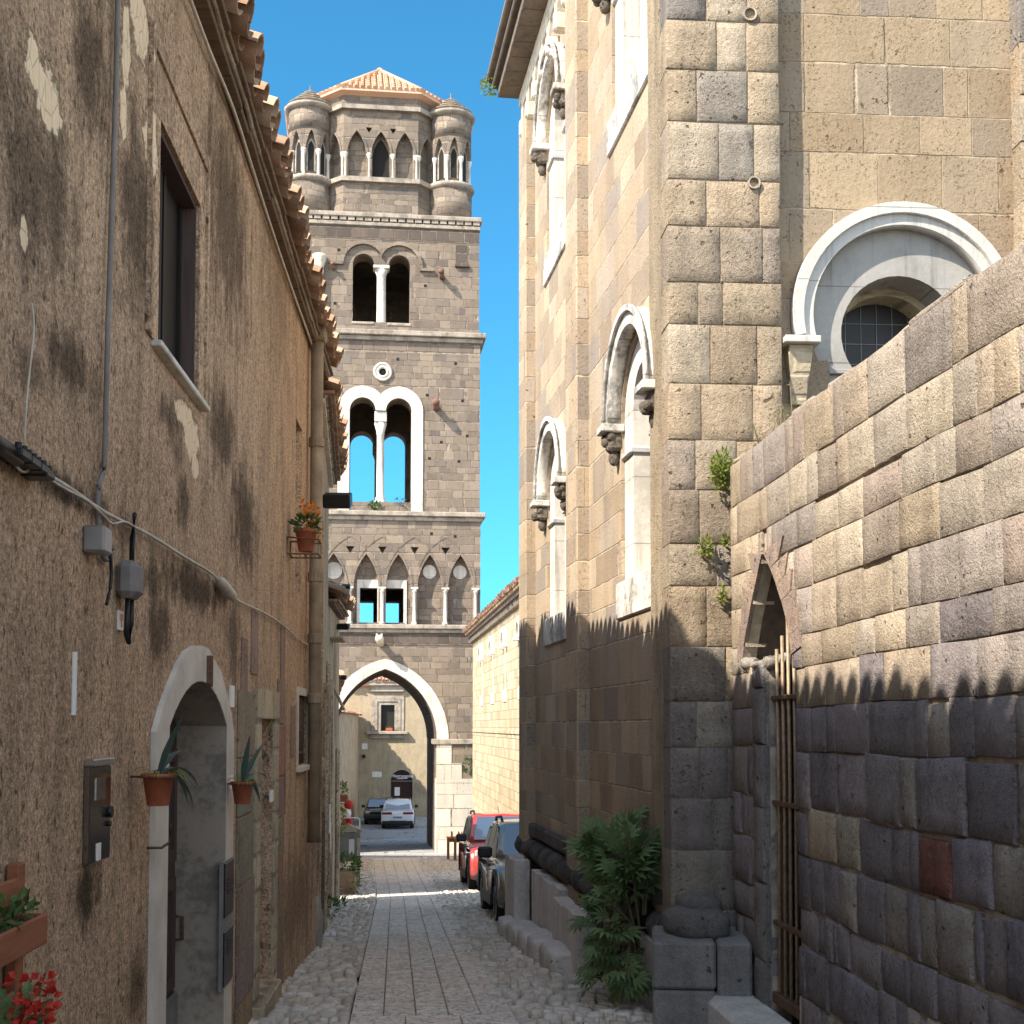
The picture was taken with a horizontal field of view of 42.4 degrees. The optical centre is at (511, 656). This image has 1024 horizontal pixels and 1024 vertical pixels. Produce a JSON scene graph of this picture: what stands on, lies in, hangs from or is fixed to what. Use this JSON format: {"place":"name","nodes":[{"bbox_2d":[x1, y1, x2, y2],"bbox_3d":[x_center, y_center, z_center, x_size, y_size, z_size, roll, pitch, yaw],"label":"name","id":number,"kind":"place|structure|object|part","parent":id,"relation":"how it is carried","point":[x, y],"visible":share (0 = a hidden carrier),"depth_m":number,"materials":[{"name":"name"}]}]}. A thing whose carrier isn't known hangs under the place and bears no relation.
{"place":"outdoors","nodes":[
{"label":"outdoors","id":0,"kind":"place"},
{"bbox_2d":[250,0,520,622],"label":"sky","id":1,"kind":"structure","parent":0,"point":[443,48],"materials":[{"name":"blue"}]},
{"bbox_2d":[353,796,457,857],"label":"pavement","id":2,"kind":"structure","parent":0,"point":[377,840],"depth_m":63.58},
{"bbox_2d":[362,797,391,823],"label":"black car","id":3,"kind":"object","parent":2,"relation":"on","point":[372,810],"visible":0.45,"depth_m":78.60,"materials":[{"name":"paint"}]},
{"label":"window","id":4,"kind":"part","parent":3,"relation":"part of","materials":[{"name":"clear glass"}]},
{"bbox_2d":[380,798,417,827],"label":"white car","id":5,"kind":"object","parent":2,"relation":"on","point":[397,811],"visible":1,"depth_m":74.94,"materials":[{"name":"paint"}]},
{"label":"window","id":6,"kind":"part","parent":5,"relation":"part of","materials":[{"name":"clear glass"}]},
{"bbox_2d":[349,858,518,1023],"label":"paving slabs","id":7,"kind":"structure","parent":0,"point":[430,974],"depth_m":13.78,"materials":[{"name":"grey stone"}]},
{"bbox_2d":[248,857,652,1023],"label":"cobbled road","id":8,"kind":"structure","parent":0,"point":[320,986],"depth_m":12.94,"materials":[{"name":"stone"}]},
{"bbox_2d":[328,894,342,918],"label":"weeds","id":9,"kind":"object","parent":8,"relation":"on","point":[335,900],"visible":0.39,"depth_m":20.26,"materials":[{"name":"green plant"}]},
{"bbox_2d":[333,895,346,906],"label":"weeds","id":10,"kind":"object","parent":8,"relation":"on","point":[343,898],"visible":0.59,"depth_m":22.96,"materials":[{"name":"green plant"}]},
{"bbox_2d":[341,817,359,867],"bbox_3d":[-3.830,4.579,31.296,0.451,1.551,0.036,0,-3,-6],"label":"hoop rail","id":11,"kind":"object","parent":8,"relation":"on","point":[351,818],"visible":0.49,"depth_m":31.33,"materials":[{"name":"grey metal"}]},
{"bbox_2d":[340,823,362,884],"bbox_3d":[-3.694,4.471,29.804,0.660,1.410,0.240,0,-3,-6],"label":"display case","id":12,"kind":"object","parent":8,"relation":"on","point":[350,840],"visible":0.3,"depth_m":29.79,"materials":[{"name":"metal"}]},
{"bbox_2d":[446,831,462,858],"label":"wooden table","id":13,"kind":"object","parent":8,"relation":"on","point":[450,839],"visible":0.38,"depth_m":46.46,"materials":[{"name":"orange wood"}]},
{"bbox_2d":[453,831,459,859],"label":"wooden table","id":14,"kind":"object","parent":8,"relation":"on","point":[455,849],"visible":0.28,"depth_m":45.61,"materials":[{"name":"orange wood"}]},
{"bbox_2d":[456,809,518,889],"bbox_3d":[-0.187,4.277,29.688,2.200,1.864,4.279,0,-7,-6],"label":"red car","id":15,"kind":"object","parent":8,"relation":"on","point":[471,839],"visible":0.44,"depth_m":29.02,"materials":[{"name":"paint"}]},
{"bbox_3d":[-0.244,3.922,30.280,1.682,0.520,2.859,0,-7,-6],"label":"window","id":16,"kind":"part","parent":15,"relation":"part of","materials":[{"name":"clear glass"}]},
{"bbox_2d":[478,815,518,920],"bbox_3d":[0.493,3.317,21.173,2.200,1.744,4.199,0,-7,-6],"label":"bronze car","id":17,"kind":"object","parent":8,"relation":"on","point":[502,834],"visible":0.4,"depth_m":20.42,"materials":[{"name":"paint"}]},
{"bbox_3d":[0.448,2.981,21.645,1.681,0.481,2.988,0,-7,-6],"label":"window","id":18,"kind":"part","parent":17,"relation":"part of","materials":[{"name":"blue glass"}]},
{"bbox_2d":[563,805,661,1003],"bbox_3d":[0.912,2.207,11.703,0.988,1.857,2.292,0,-3,0],"label":"fig bush","id":19,"kind":"object","parent":8,"relation":"on","point":[614,854],"visible":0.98,"depth_m":11.03,"materials":[{"name":"green plant"}]},
{"bbox_2d":[350,770,595,1023],"bbox_3d":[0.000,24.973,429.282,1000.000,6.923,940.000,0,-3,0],"label":"ground","id":20,"kind":"structure","parent":0,"point":[388,933],"depth_m":13.76,"materials":[{"name":"grey stone"}]},
{"bbox_2d":[0,0,343,1023],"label":"stucco house","id":21,"kind":"structure","parent":20,"relation":"on","point":[210,408],"depth_m":6.67,"materials":[{"name":"paint"}]},
{"bbox_2d":[0,862,47,1020],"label":"wooden planter","id":22,"kind":"object","parent":21,"relation":"attached to","point":[22,932],"visible":0.97,"depth_m":4.23,"materials":[{"name":"red wood"}]},
{"bbox_2d":[0,971,62,1023],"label":"red flowers","id":23,"kind":"object","parent":22,"relation":"in","point":[21,1005],"visible":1,"depth_m":3.81,"materials":[{"name":"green plant"}]},
{"bbox_2d":[23,303,34,445],"bbox_3d":[-1.669,-0.977,4.566,0.008,0.512,0.087,0,-3,-3],"label":"hanging wire","id":24,"kind":"object","parent":21,"relation":"attached to","point":[28,380],"visible":1,"depth_m":4.56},
{"bbox_2d":[71,652,76,715],"bbox_3d":[-1.722,0.105,5.190,0.012,0.250,0.035,0,-3,-3],"label":"white strip","id":25,"kind":"object","parent":21,"relation":"attached to","point":[74,686],"visible":1,"depth_m":5.18,"materials":[{"name":"plastic"}]},
{"bbox_2d":[15,466,135,527],"bbox_3d":[-1.679,-0.610,5.171,0.010,0.070,1.769,0,-3,-3],"label":"thin cable","id":26,"kind":"object","parent":21,"relation":"attached to","point":[77,495],"visible":0.73,"depth_m":5.17,"materials":[{"name":"grey plastic"}]},
{"bbox_2d":[82,525,111,555],"bbox_3d":[-1.692,-0.475,5.386,0.090,0.110,0.130,0,-3,-3],"label":"junction box","id":27,"kind":"object","parent":21,"relation":"attached to","point":[97,540],"visible":1,"depth_m":5.32,"materials":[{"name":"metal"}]},
{"bbox_2d":[82,757,114,865],"bbox_3d":[-1.722,0.639,5.510,0.050,0.430,0.340,0,-3,-3],"label":"letterbox","id":28,"kind":"object","parent":21,"relation":"attached to","point":[98,811],"visible":1,"depth_m":5.44,"materials":[{"name":"metal"}]},
{"bbox_2d":[95,0,119,561],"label":"conduit","id":29,"kind":"object","parent":21,"relation":"attached to","point":[109,265],"visible":0.81,"depth_m":5.65,"materials":[{"name":"grey plastic"}]},
{"bbox_2d":[105,554,112,604],"bbox_3d":[-1.709,-0.329,5.599,0.016,0.227,0.085,0,-3,-3],"label":"drop cable","id":30,"kind":"object","parent":21,"relation":"attached to","point":[110,579],"visible":0.95,"depth_m":5.62,"materials":[{"name":"black plastic"}]},
{"bbox_2d":[116,610,123,630],"bbox_3d":[-1.761,-0.163,5.934,0.015,0.090,0.085,0,-3,-3],"label":"house number","id":31,"kind":"object","parent":21,"relation":"attached to","point":[119,622],"visible":1,"depth_m":5.91,"materials":[{"name":"white ceramic"}]},
{"bbox_2d":[115,512,143,644],"bbox_3d":[-1.719,-0.361,5.952,0.100,0.615,0.214,0,-3,-3],"label":"meter box","id":32,"kind":"object","parent":21,"relation":"attached to","point":[129,581],"visible":1,"depth_m":5.87,"materials":[{"name":"grey plastic"}]},
{"bbox_2d":[147,824,171,848],"bbox_3d":[-1.734,0.882,6.493,0.077,0.107,0.223,0,-3,-3],"label":"iron hook","id":33,"kind":"object","parent":21,"relation":"attached to","point":[166,844],"visible":1,"depth_m":6.50,"materials":[{"name":"black metal"}]},
{"bbox_2d":[0,435,324,651],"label":"wall cable","id":34,"kind":"object","parent":21,"relation":"attached to","point":[20,455],"depth_m":4.57,"materials":[{"name":"black plastic"}]},
{"bbox_2d":[130,712,198,805],"bbox_3d":[-1.580,0.483,6.261,0.301,0.449,0.458,-2,-3,29],"label":"agave pot","id":35,"kind":"object","parent":21,"relation":"attached to","point":[158,785],"visible":1,"depth_m":6.13,"materials":[{"name":"ceramic"}]},
{"bbox_2d":[166,717,183,1023],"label":"door","id":36,"kind":"structure","parent":21,"relation":"in","point":[171,997],"depth_m":8.57,"materials":[{"name":"metal"}]},
{"bbox_2d":[145,20,210,411],"bbox_3d":[-2.011,-2.310,7.278,0.455,1.585,1.630,0,-3,-3],"label":"window","id":37,"kind":"structure","parent":21,"relation":"in","point":[170,288],"depth_m":7.49,"materials":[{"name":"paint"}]},
{"bbox_2d":[206,656,212,686],"bbox_3d":[-1.842,0.088,8.048,0.030,0.190,0.060,0,-3,-3],"label":"iron bracket","id":38,"kind":"object","parent":21,"relation":"attached to","point":[209,679],"visible":1,"depth_m":8.02,"materials":[{"name":"brown metal"}]},
{"bbox_2d":[218,857,233,991],"bbox_3d":[-1.916,1.782,8.862,0.043,0.850,0.420,0,-3,-3],"label":"meter cupboard","id":39,"kind":"object","parent":21,"relation":"attached to","point":[225,910],"visible":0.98,"depth_m":8.72,"materials":[{"name":"metal"}]},
{"bbox_3d":[-1.901,1.776,8.863,0.013,0.810,0.380,0,-3,-3],"label":"cupboard door","id":40,"kind":"part","parent":39,"relation":"part of","materials":[{"name":"black metal"}]},
{"bbox_2d":[229,685,234,706],"bbox_3d":[-1.938,0.273,9.127,0.020,0.150,0.130,0,-3,-3],"label":"white plate","id":41,"kind":"object","parent":21,"relation":"attached to","point":[232,695],"visible":0.92,"depth_m":9.08,"materials":[{"name":"plastic"}]},
{"bbox_2d":[224,736,267,803],"bbox_3d":[-1.742,0.766,8.915,0.305,0.485,0.477,-2,-3,31],"label":"agave pot","id":42,"kind":"object","parent":21,"relation":"attached to","point":[242,789],"visible":1,"depth_m":8.78,"materials":[{"name":"ceramic"}]},
{"bbox_2d":[189,0,311,345],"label":"eave wire","id":43,"kind":"object","parent":21,"relation":"attached to","point":[195,13],"visible":0.92,"depth_m":9.46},
{"bbox_2d":[269,790,273,802],"bbox_3d":[-2.068,1.196,11.349,0.016,0.100,0.220,0,-3,-3],"label":"bell plate","id":44,"kind":"object","parent":21,"relation":"attached to","point":[271,795],"visible":1,"depth_m":11.29,"materials":[{"name":"white plastic"}]},
{"bbox_2d":[296,687,309,772],"bbox_3d":[-2.287,0.764,13.906,0.260,0.870,1.100,0,-3,-3],"label":"window","id":45,"kind":"structure","parent":21,"relation":"in","point":[299,691],"depth_m":13.99,"materials":[{"name":"stone"}]},
{"bbox_2d":[287,498,321,558],"bbox_3d":[-1.974,-1.244,12.604,0.344,0.574,0.448,0,-3,-3],"label":"flower pot","id":46,"kind":"object","parent":21,"relation":"attached to","point":[306,537],"visible":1,"depth_m":12.55,"materials":[{"name":"ceramic"}]},
{"bbox_2d":[307,324,326,842],"bbox_3d":[-2.138,-0.825,14.361,0.200,5.650,0.220,0,-3,-3],"label":"drainpipe","id":47,"kind":"object","parent":21,"relation":"attached to","point":[315,581],"visible":0.91,"depth_m":14.29,"materials":[{"name":"metal"}]},
{"bbox_2d":[316,896,322,947],"bbox_3d":[-2.454,3.291,15.886,0.353,0.874,0.451,0,-3,-2],"label":"guard stone","id":48,"kind":"object","parent":20,"relation":"on","point":[319,926],"visible":0.19,"depth_m":15.78,"materials":[{"name":"stone"}]},
{"bbox_2d":[316,377,348,933],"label":"tall house","id":49,"kind":"structure","parent":20,"relation":"on","point":[335,451],"depth_m":18.23,"materials":[{"name":"paint"}]},
{"bbox_2d":[322,493,352,508],"bbox_3d":[-2.236,-1.946,16.424,0.472,0.234,0.289,0,-3,0],"label":"floodlight","id":50,"kind":"object","parent":49,"relation":"attached to","point":[337,500],"visible":0.83,"depth_m":16.30,"materials":[{"name":"black plastic"}]},
{"bbox_2d":[328,582,355,907],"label":"house","id":51,"kind":"structure","parent":20,"relation":"on","point":[341,600],"depth_m":23.31,"materials":[{"name":"paint"}]},
{"bbox_2d":[328,581,350,589],"bbox_3d":[-3.044,-1.242,23.097,0.423,0.185,0.154,0,-3,0],"label":"floodlight","id":52,"kind":"object","parent":51,"relation":"attached to","point":[347,586],"visible":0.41,"depth_m":23.04,"materials":[{"name":"black plastic"}]},
{"bbox_2d":[339,675,346,679],"bbox_3d":[-3.265,0.390,25.014,0.260,0.103,0.110,0,-3,0],"label":"floodlight","id":53,"kind":"object","parent":51,"relation":"attached to","point":[342,677],"visible":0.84,"depth_m":24.97,"materials":[{"name":"black plastic"}]},
{"bbox_2d":[337,623,349,629],"bbox_3d":[-3.164,-0.552,24.062,0.402,0.131,0.206,0,-3,0],"label":"floodlight","id":54,"kind":"object","parent":51,"relation":"attached to","point":[343,626],"visible":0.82,"depth_m":23.97,"materials":[{"name":"black plastic"}]},
{"bbox_2d":[339,670,345,694],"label":"house","id":55,"kind":"structure","parent":20,"relation":"on","point":[341,682],"depth_m":27.19,"materials":[{"name":"paint"}]},
{"bbox_2d":[340,781,348,837],"bbox_3d":[-3.698,3.276,28.332,0.410,1.278,0.445,0,-3,-3],"label":"hanging planter","id":56,"kind":"object","parent":55,"relation":"attached to","point":[343,798],"visible":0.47,"depth_m":28.30,"materials":[{"name":"green plant"}]},
{"bbox_2d":[340,790,352,824],"bbox_3d":[-4.194,3.804,32.845,0.488,1.003,0.205,0,-3,0],"label":"doll","id":57,"kind":"object","parent":55,"relation":"on","point":[348,805],"visible":0.63,"depth_m":32.78,"materials":[{"name":"red fabric"}]},
{"bbox_2d":[339,708,362,825],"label":"side house","id":58,"kind":"structure","parent":20,"relation":"on","point":[348,733],"depth_m":77.41,"materials":[{"name":"paint"}]},
{"bbox_2d":[339,850,363,895],"bbox_3d":[-3.304,4.362,26.404,0.700,1.016,0.747,0,-3,-3],"label":"brick planter","id":59,"kind":"object","parent":20,"relation":"on","point":[348,882],"visible":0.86,"depth_m":26.17,"materials":[{"name":"green plant"}]},
{"bbox_2d":[284,68,485,852],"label":"bell tower","id":60,"kind":"structure","parent":20,"relation":"on","point":[381,166],"depth_m":55.94,"materials":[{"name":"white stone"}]},
{"bbox_2d":[367,500,380,509],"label":"ledge plant","id":61,"kind":"object","parent":60,"relation":"on","point":[376,503],"visible":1,"depth_m":55.26,"materials":[{"name":"green plant"}]},
{"bbox_2d":[373,140,388,176],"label":"lantern window","id":62,"kind":"structure","parent":60,"relation":"in","point":[380,154],"depth_m":56.85,"materials":[{"name":"grey stone"}]},
{"bbox_2d":[357,580,406,623],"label":"window frame","id":63,"kind":"structure","parent":60,"relation":"in","point":[371,584],"depth_m":55.54,"materials":[{"name":"white stone"}]},
{"bbox_2d":[393,496,406,504],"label":"ledge plant","id":64,"kind":"object","parent":60,"relation":"on","point":[397,499],"visible":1,"depth_m":55.47,"materials":[{"name":"green plant"}]},
{"bbox_2d":[462,757,472,772],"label":"ledge plant","id":65,"kind":"object","parent":60,"relation":"on","point":[467,763],"visible":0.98,"depth_m":55.23,"materials":[{"name":"green plant"}]},
{"bbox_2d":[344,676,426,815],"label":"corner house","id":66,"kind":"structure","parent":20,"relation":"on","point":[381,704],"depth_m":85.80,"materials":[{"name":"pale plaster"},{"name":"stone"}]},
{"bbox_2d":[366,682,407,738],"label":"window","id":67,"kind":"structure","parent":66,"relation":"in","point":[389,713],"depth_m":85.83,"materials":[{"name":"stone"}]},
{"bbox_2d":[391,770,411,798],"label":"door","id":68,"kind":"structure","parent":66,"relation":"in","point":[401,780],"depth_m":85.81,"materials":[{"name":"brown wood"}]},
{"bbox_2d":[462,576,518,812],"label":"church wing","id":69,"kind":"structure","parent":20,"relation":"on","point":[490,630],"depth_m":43.87,"materials":[{"name":"terracotta tile"},{"name":"stone"}]},
{"bbox_2d":[476,644,482,705],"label":"window","id":70,"kind":"structure","parent":69,"relation":"in","point":[480,648],"depth_m":49.86,"materials":[{"name":"white stone"}]},
{"bbox_2d":[486,636,493,703],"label":"window","id":71,"kind":"structure","parent":69,"relation":"in","point":[490,640],"depth_m":45.93,"materials":[{"name":"white stone"}]},
{"bbox_2d":[498,627,506,701],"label":"window","id":72,"kind":"structure","parent":69,"relation":"in","point":[503,634],"depth_m":41.50,"materials":[{"name":"white stone"}]},
{"bbox_2d":[512,616,518,699],"bbox_3d":[0.356,0.013,37.413,0.550,2.370,1.320,0,-3,-6],"label":"window","id":73,"kind":"structure","parent":69,"relation":"in","point":[516,633],"depth_m":37.73,"materials":[{"name":"white stone"}]},
{"bbox_2d":[497,915,525,937],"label":"kerb block","id":74,"kind":"structure","parent":20,"relation":"on","point":[502,921],"depth_m":17.03,"materials":[{"name":"stone"}]},
{"bbox_2d":[505,854,529,919],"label":"marble slab","id":75,"kind":"structure","parent":20,"relation":"on","point":[517,886],"depth_m":17.09,"materials":[{"name":"grey stone"}]},
{"bbox_2d":[505,920,539,947],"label":"kerb block","id":76,"kind":"structure","parent":20,"relation":"on","point":[512,928],"depth_m":16.18,"materials":[{"name":"stone"}]},
{"bbox_2d":[516,927,549,954],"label":"kerb block","id":77,"kind":"structure","parent":20,"relation":"on","point":[524,933],"depth_m":15.28,"materials":[{"name":"stone"}]},
{"bbox_2d":[526,932,552,962],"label":"kerb block","id":78,"kind":"structure","parent":20,"relation":"on","point":[534,940],"depth_m":14.45,"materials":[{"name":"stone"}]},
{"bbox_2d":[532,869,567,932],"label":"marble slab","id":79,"kind":"structure","parent":20,"relation":"on","point":[547,887],"depth_m":15.92,"materials":[{"name":"grey stone"}]},
{"bbox_2d":[539,940,571,974],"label":"kerb block","id":80,"kind":"structure","parent":20,"relation":"on","point":[555,956],"depth_m":13.29,"materials":[{"name":"stone"}]},
{"bbox_2d":[553,896,594,975],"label":"marble slab","id":81,"kind":"structure","parent":20,"relation":"on","point":[564,908],"depth_m":13.38,"materials":[{"name":"grey stone"}]},
{"bbox_2d":[604,912,651,1013],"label":"marble slab","id":82,"kind":"structure","parent":20,"relation":"on","point":[646,944],"depth_m":10.97,"materials":[{"name":"grey stone"}]},
{"bbox_2d":[652,925,751,1023],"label":"pedestal","id":83,"kind":"object","parent":20,"relation":"on","point":[691,977],"visible":0.81,"depth_m":9.63,"materials":[{"name":"stone"}]},
{"bbox_2d":[662,891,729,939],"bbox_3d":[1.400,1.988,10.109,0.448,0.336,0.588,1,-3,-17],"label":"column base","id":84,"kind":"object","parent":83,"relation":"on","point":[698,915],"visible":0.94,"depth_m":9.92,"materials":[{"name":"stone"}]},
{"bbox_2d":[708,992,790,1023],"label":"threshold block","id":85,"kind":"structure","parent":20,"relation":"on","point":[752,1009],"depth_m":9.17,"materials":[{"name":"stone"}]},
{"bbox_2d":[486,0,1023,981],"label":"cathedral","id":86,"kind":"structure","parent":20,"relation":"on","point":[728,208],"depth_m":11.08,"materials":[{"name":"white stone"}]},
{"bbox_2d":[479,74,498,99],"bbox_3d":[-0.262,-8.354,19.308,0.443,0.379,0.400,0,-3,0],"label":"eave moss","id":87,"kind":"object","parent":86,"relation":"on","point":[489,88],"visible":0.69,"depth_m":19.29,"materials":[{"name":"green plant"}]},
{"bbox_2d":[530,39,564,287],"bbox_3d":[0.723,-6.375,16.841,0.720,2.815,1.920,0,-3,-8],"label":"window","id":88,"kind":"structure","parent":86,"relation":"in","point":[539,147],"depth_m":17.19,"materials":[{"name":"white stone"}]},
{"bbox_2d":[530,416,565,646],"bbox_3d":[0.723,-1.591,16.591,0.720,2.835,1.920,0,-3,-8],"label":"window","id":89,"kind":"structure","parent":86,"relation":"in","point":[551,429],"depth_m":16.93,"materials":[{"name":"white stone"}]},
{"bbox_2d":[592,0,647,157],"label":"window","id":90,"kind":"structure","parent":86,"relation":"in","point":[631,40],"depth_m":13.15,"materials":[{"name":"white stone"}]},
{"bbox_2d":[597,304,654,619],"bbox_3d":[1.330,-1.820,12.228,0.720,2.835,1.920,0,-3,-8],"label":"window","id":91,"kind":"structure","parent":86,"relation":"in","point":[633,595],"depth_m":12.58,"materials":[{"name":"white stone"}]},
{"bbox_2d":[693,533,716,558],"bbox_3d":[1.538,-0.882,10.507,0.193,0.216,0.157,0,-3,-4],"label":"wall plant","id":92,"kind":"object","parent":86,"relation":"attached to","point":[703,547],"depth_m":10.49,"materials":[{"name":"green plant"}]},
{"bbox_2d":[707,446,733,497],"bbox_3d":[1.675,-1.483,10.539,0.256,0.429,0.241,0,-3,-4],"label":"wall plant","id":93,"kind":"object","parent":86,"relation":"attached to","point":[718,467],"depth_m":10.53,"materials":[{"name":"green plant"}]},
{"bbox_2d":[714,581,730,605],"bbox_3d":[1.672,-0.505,10.492,0.143,0.206,0.128,0,-3,-4],"label":"wall plant","id":94,"kind":"object","parent":86,"relation":"attached to","point":[721,598],"depth_m":10.49,"materials":[{"name":"green plant"}]},
{"bbox_2d":[719,532,730,546],"bbox_3d":[1.712,-0.937,10.529,0.127,0.130,0.112,3,-4,-42],"label":"wall plant","id":95,"kind":"object","parent":86,"relation":"attached to","point":[726,542],"depth_m":10.52,"materials":[{"name":"green plant"}]},
{"bbox_2d":[782,201,1000,405],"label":"round window","id":96,"kind":"structure","parent":86,"relation":"in","point":[879,266],"depth_m":11.00,"materials":[{"name":"stone"}]},
{"bbox_2d":[730,241,1023,1023],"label":"precinct wall","id":97,"kind":"structure","parent":20,"relation":"on","point":[877,531],"depth_m":7.01,"materials":[{"name":"stone"}]},
{"bbox_2d":[747,384,792,443],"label":"dry twigs","id":98,"kind":"object","parent":97,"relation":"on","point":[777,418],"visible":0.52,"depth_m":10.17,"materials":[{"name":"brown plant"}]},
{"bbox_2d":[771,624,801,1019],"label":"barred gate","id":99,"kind":"structure","parent":97,"relation":"attached to","point":[783,995],"depth_m":9.14,"materials":[{"name":"metal"}]}
]}

